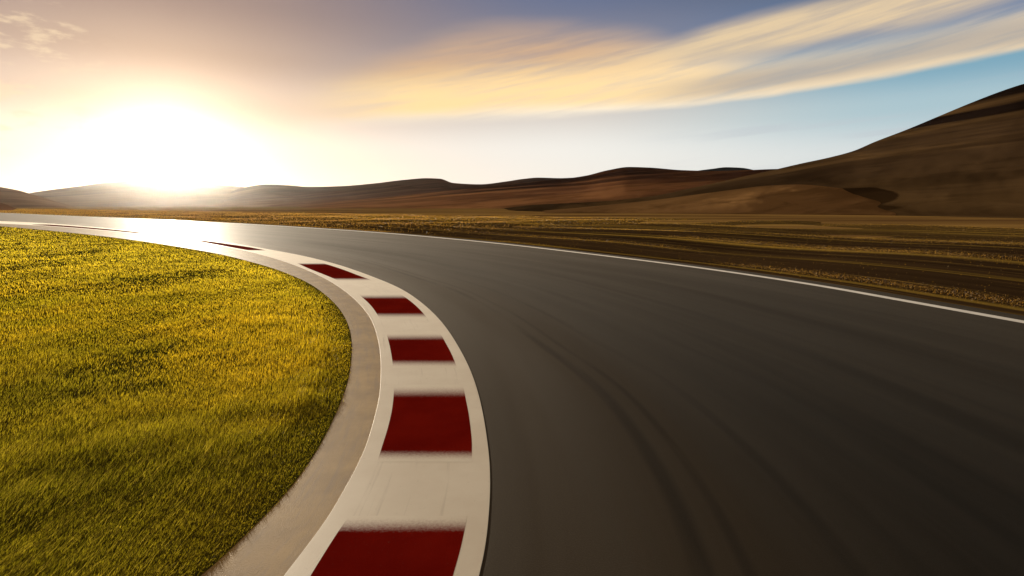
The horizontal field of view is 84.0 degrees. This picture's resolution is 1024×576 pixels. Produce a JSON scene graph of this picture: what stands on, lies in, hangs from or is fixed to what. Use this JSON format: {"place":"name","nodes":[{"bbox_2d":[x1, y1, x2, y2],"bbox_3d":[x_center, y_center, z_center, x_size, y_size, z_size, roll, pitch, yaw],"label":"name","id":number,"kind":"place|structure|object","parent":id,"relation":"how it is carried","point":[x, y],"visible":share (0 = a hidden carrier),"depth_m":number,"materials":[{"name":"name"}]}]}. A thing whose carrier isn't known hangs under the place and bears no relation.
{"place":"outdoors","nodes":[
{"label":"outdoors","id":0,"kind":"place"},
{"bbox_2d":[0,203,21,209],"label":"hill","id":1,"kind":"structure","parent":0,"point":[4,206],"depth_m":213.95,"materials":[{"name":"brown soil"}]},
{"bbox_2d":[0,187,74,207],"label":"hill","id":2,"kind":"structure","parent":0,"point":[15,198],"depth_m":482.73,"materials":[{"name":"brown soil"}]},
{"bbox_2d":[30,180,243,206],"bbox_3d":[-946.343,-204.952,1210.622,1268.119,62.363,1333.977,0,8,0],"label":"mountain","id":3,"kind":"structure","parent":0,"point":[154,193],"depth_m":958.82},
{"bbox_2d":[0,226,351,575],"bbox_3d":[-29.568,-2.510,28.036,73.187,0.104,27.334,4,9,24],"label":"grass","id":4,"kind":"structure","parent":0,"point":[148,447],"depth_m":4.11,"materials":[{"name":"green plant"}]},
{"bbox_2d":[0,224,380,575],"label":"concrete strip","id":5,"kind":"object","parent":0,"point":[276,540],"visible":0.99,"depth_m":3.72,"materials":[{"name":"beige concrete"}]},
{"bbox_2d":[197,178,566,206],"bbox_3d":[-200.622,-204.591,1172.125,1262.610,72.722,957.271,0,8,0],"label":"mountain","id":6,"kind":"structure","parent":0,"point":[273,196],"depth_m":1004.21,"materials":[{"name":"brown soil"}]},
{"bbox_2d":[0,213,1023,575],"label":"road","id":7,"kind":"structure","parent":0,"point":[642,417],"depth_m":4.48,"materials":[{"name":"grey asphalt"}]},
{"bbox_2d":[15,213,1023,322],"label":"road marking","id":8,"kind":"object","parent":7,"relation":"on","point":[970,312],"visible":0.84,"depth_m":11.45,"materials":[{"name":"white paint"}]},
{"bbox_2d":[0,209,1023,315],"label":"verge","id":9,"kind":"structure","parent":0,"point":[942,270],"depth_m":22.89,"materials":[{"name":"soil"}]},
{"bbox_2d":[0,0,1023,192],"label":"sky","id":10,"kind":"structure","parent":0,"point":[241,93],"materials":[{"name":"blue"}]},
{"bbox_2d":[16,207,1023,572],"bbox_3d":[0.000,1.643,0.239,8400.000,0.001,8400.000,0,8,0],"label":"ground","id":11,"kind":"structure","parent":0,"point":[944,221],"depth_m":85.46,"materials":[{"name":"brown soil"}]},
{"bbox_2d":[0,221,489,575],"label":"kerb","id":12,"kind":"structure","parent":11,"relation":"on","point":[414,499],"depth_m":3.58,"materials":[{"name":"white paint"}]},
{"bbox_2d":[299,167,774,207],"bbox_3d":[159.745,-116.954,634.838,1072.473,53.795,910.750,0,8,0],"label":"hill","id":13,"kind":"structure","parent":0,"point":[622,183],"depth_m":512.56,"materials":[{"name":"brown soil"}]},
{"bbox_2d":[542,185,895,215],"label":"hill","id":14,"kind":"structure","parent":0,"point":[798,199],"depth_m":124.33,"materials":[{"name":"brown soil"}]},
{"bbox_2d":[699,167,751,170],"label":"mountain","id":15,"kind":"structure","parent":0,"point":[726,169],"depth_m":1357.90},
{"bbox_2d":[480,84,1023,217],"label":"hill","id":16,"kind":"structure","parent":0,"point":[967,160],"depth_m":139.30,"materials":[{"name":"brown soil"}]}
]}

